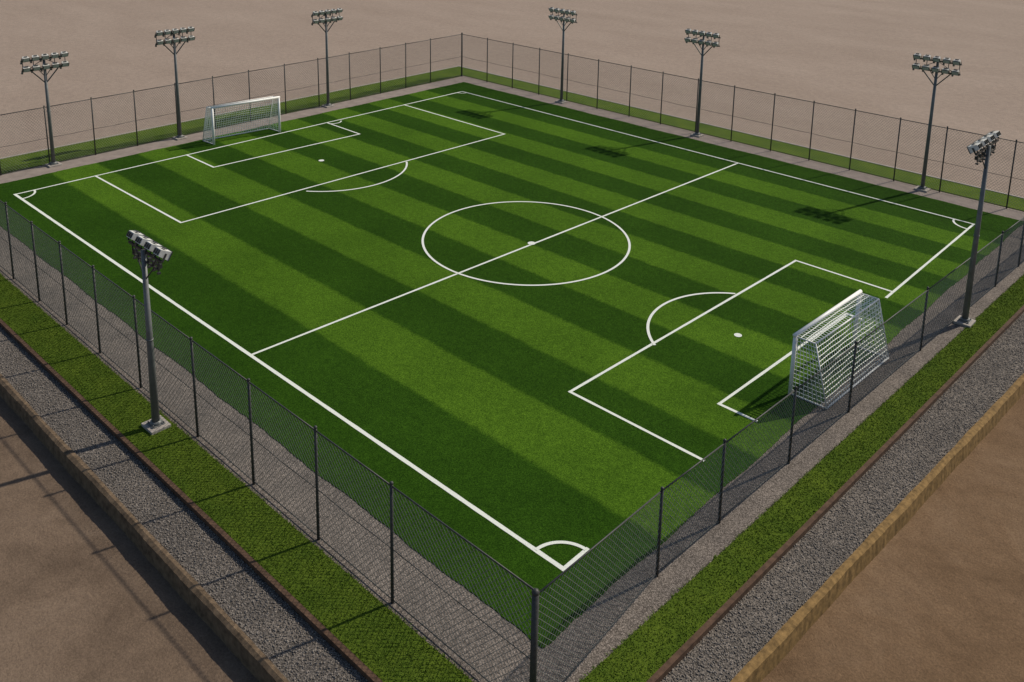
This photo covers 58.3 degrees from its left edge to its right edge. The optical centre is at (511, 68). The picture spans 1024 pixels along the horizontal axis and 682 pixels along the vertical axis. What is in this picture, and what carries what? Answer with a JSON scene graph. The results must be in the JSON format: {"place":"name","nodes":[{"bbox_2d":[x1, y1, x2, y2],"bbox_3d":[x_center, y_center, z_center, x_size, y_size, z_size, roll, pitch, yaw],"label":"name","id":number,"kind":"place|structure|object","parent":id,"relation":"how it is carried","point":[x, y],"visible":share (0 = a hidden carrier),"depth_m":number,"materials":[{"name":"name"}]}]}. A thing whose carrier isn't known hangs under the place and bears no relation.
{"place":"outdoors","nodes":[
{"label":"outdoors","id":0,"kind":"place"},
{"bbox_2d":[0,0,1023,681],"bbox_3d":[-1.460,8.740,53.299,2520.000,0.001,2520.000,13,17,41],"label":"ground","id":1,"kind":"structure","parent":0,"point":[930,592],"depth_m":77.86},
{"bbox_2d":[0,374,288,681],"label":"retaining wall","id":2,"kind":"structure","parent":1,"relation":"on","point":[245,650],"depth_m":26.92,"materials":[{"name":"stone"}]},
{"bbox_2d":[0,82,1023,648],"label":"football pitch","id":3,"kind":"object","parent":1,"relation":"on","point":[458,384],"visible":0.77,"depth_m":43.37,"materials":[{"name":"green plant"}]},
{"bbox_2d":[202,96,280,144],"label":"soccer goal","id":4,"kind":"object","parent":3,"relation":"on","point":[211,114],"visible":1,"depth_m":65.83,"materials":[{"name":"paint"}]},
{"bbox_2d":[13,91,974,570],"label":"pitch markings","id":5,"kind":"object","parent":3,"relation":"on","point":[491,519],"visible":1,"depth_m":42.03,"materials":[{"name":"paint"}]},
{"bbox_2d":[788,289,888,408],"bbox_3d":[13.070,10.971,36.167,5.499,2.561,1.567,-11,18,-43],"label":"soccer goal","id":6,"kind":"object","parent":3,"relation":"on","point":[859,294],"visible":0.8,"depth_m":35.63,"materials":[{"name":"paint"}]},
{"bbox_2d":[0,305,1023,681],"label":"timber edging","id":7,"kind":"object","parent":1,"relation":"on","point":[658,675],"visible":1,"depth_m":27.82,"materials":[{"name":"brown wood"}]},
{"bbox_2d":[0,66,1023,198],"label":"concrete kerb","id":8,"kind":"structure","parent":1,"relation":"on","point":[544,86],"depth_m":68.81,"materials":[{"name":"grey concrete"}]},
{"bbox_2d":[0,76,1023,681],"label":"gravel apron","id":9,"kind":"object","parent":1,"relation":"on","point":[680,570],"visible":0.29,"depth_m":29.02,"materials":[{"name":"grey gravel"}]},
{"bbox_2d":[0,200,533,681],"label":"chain link fence","id":10,"kind":"object","parent":9,"relation":"on","point":[196,400],"visible":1,"depth_m":28.30,"materials":[{"name":"metal"}]},
{"bbox_2d":[529,588,539,681],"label":"fence corner post","id":11,"kind":"object","parent":9,"relation":"on","point":[535,592],"visible":1,"depth_m":20.92,"materials":[{"name":"metal"}]},
{"bbox_2d":[537,217,1023,681],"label":"chain link fence","id":12,"kind":"object","parent":9,"relation":"on","point":[657,571],"visible":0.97,"depth_m":28.94,"materials":[{"name":"metal"}]},
{"bbox_2d":[953,130,1000,327],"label":"floodlight tower","id":13,"kind":"structure","parent":9,"relation":"on","point":[964,319],"depth_m":39.88,"materials":[{"name":"metal"}]},
{"bbox_2d":[0,67,1023,681],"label":"grass verge","id":14,"kind":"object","parent":1,"relation":"on","point":[708,595],"depth_m":30.11,"materials":[{"name":"green plant"}]},
{"bbox_2d":[126,230,172,434],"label":"floodlight tower","id":15,"kind":"structure","parent":14,"relation":"on","point":[157,422],"depth_m":31.41,"materials":[{"name":"metal"}]},
{"bbox_2d":[460,33,462,75],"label":"fence corner post","id":16,"kind":"object","parent":14,"relation":"on","point":[461,54],"visible":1,"depth_m":85.53,"materials":[{"name":"metal"}]},
{"bbox_2d":[0,76,1023,220],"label":"walkway","id":17,"kind":"structure","parent":1,"relation":"on","point":[802,162],"depth_m":64.84,"materials":[{"name":"concrete"}]},
{"bbox_2d":[20,51,68,167],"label":"floodlight tower","id":18,"kind":"structure","parent":17,"relation":"on","point":[44,67],"depth_m":57.98,"materials":[{"name":"metal"}]},
{"bbox_2d":[154,26,194,140],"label":"floodlight tower","id":19,"kind":"structure","parent":17,"relation":"on","point":[173,42],"depth_m":64.05,"materials":[{"name":"metal"}]},
{"bbox_2d":[0,34,461,175],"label":"chain link fence","id":20,"kind":"object","parent":17,"relation":"on","point":[249,98],"visible":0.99,"depth_m":67.10,"materials":[{"name":"metal"}]},
{"bbox_2d":[311,8,342,107],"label":"floodlight tower","id":21,"kind":"structure","parent":17,"relation":"on","point":[325,13],"depth_m":73.26,"materials":[{"name":"metal"}]},
{"bbox_2d":[548,7,576,103],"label":"floodlight tower","id":22,"kind":"structure","parent":17,"relation":"on","point":[563,19],"depth_m":75.99,"materials":[{"name":"metal"}]},
{"bbox_2d":[684,28,720,137],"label":"floodlight tower","id":23,"kind":"structure","parent":17,"relation":"on","point":[707,35],"depth_m":67.19,"materials":[{"name":"metal"}]},
{"bbox_2d":[462,34,1023,210],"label":"chain link fence","id":24,"kind":"object","parent":17,"relation":"on","point":[811,135],"visible":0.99,"depth_m":65.13,"materials":[{"name":"metal"}]},
{"bbox_2d":[912,53,961,192],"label":"floodlight tower","id":25,"kind":"structure","parent":17,"relation":"on","point":[922,187],"depth_m":56.41,"materials":[{"name":"metal"}]},
{"bbox_2d":[730,373,1023,681],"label":"sandstone edging","id":26,"kind":"object","parent":1,"relation":"on","point":[768,657],"visible":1,"depth_m":27.55,"materials":[{"name":"beige stone"}]},
{"bbox_2d":[0,313,1023,681],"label":"gravel path","id":27,"kind":"structure","parent":0,"point":[312,641],"depth_m":27.84,"materials":[{"name":"grey gravel"}]}
]}

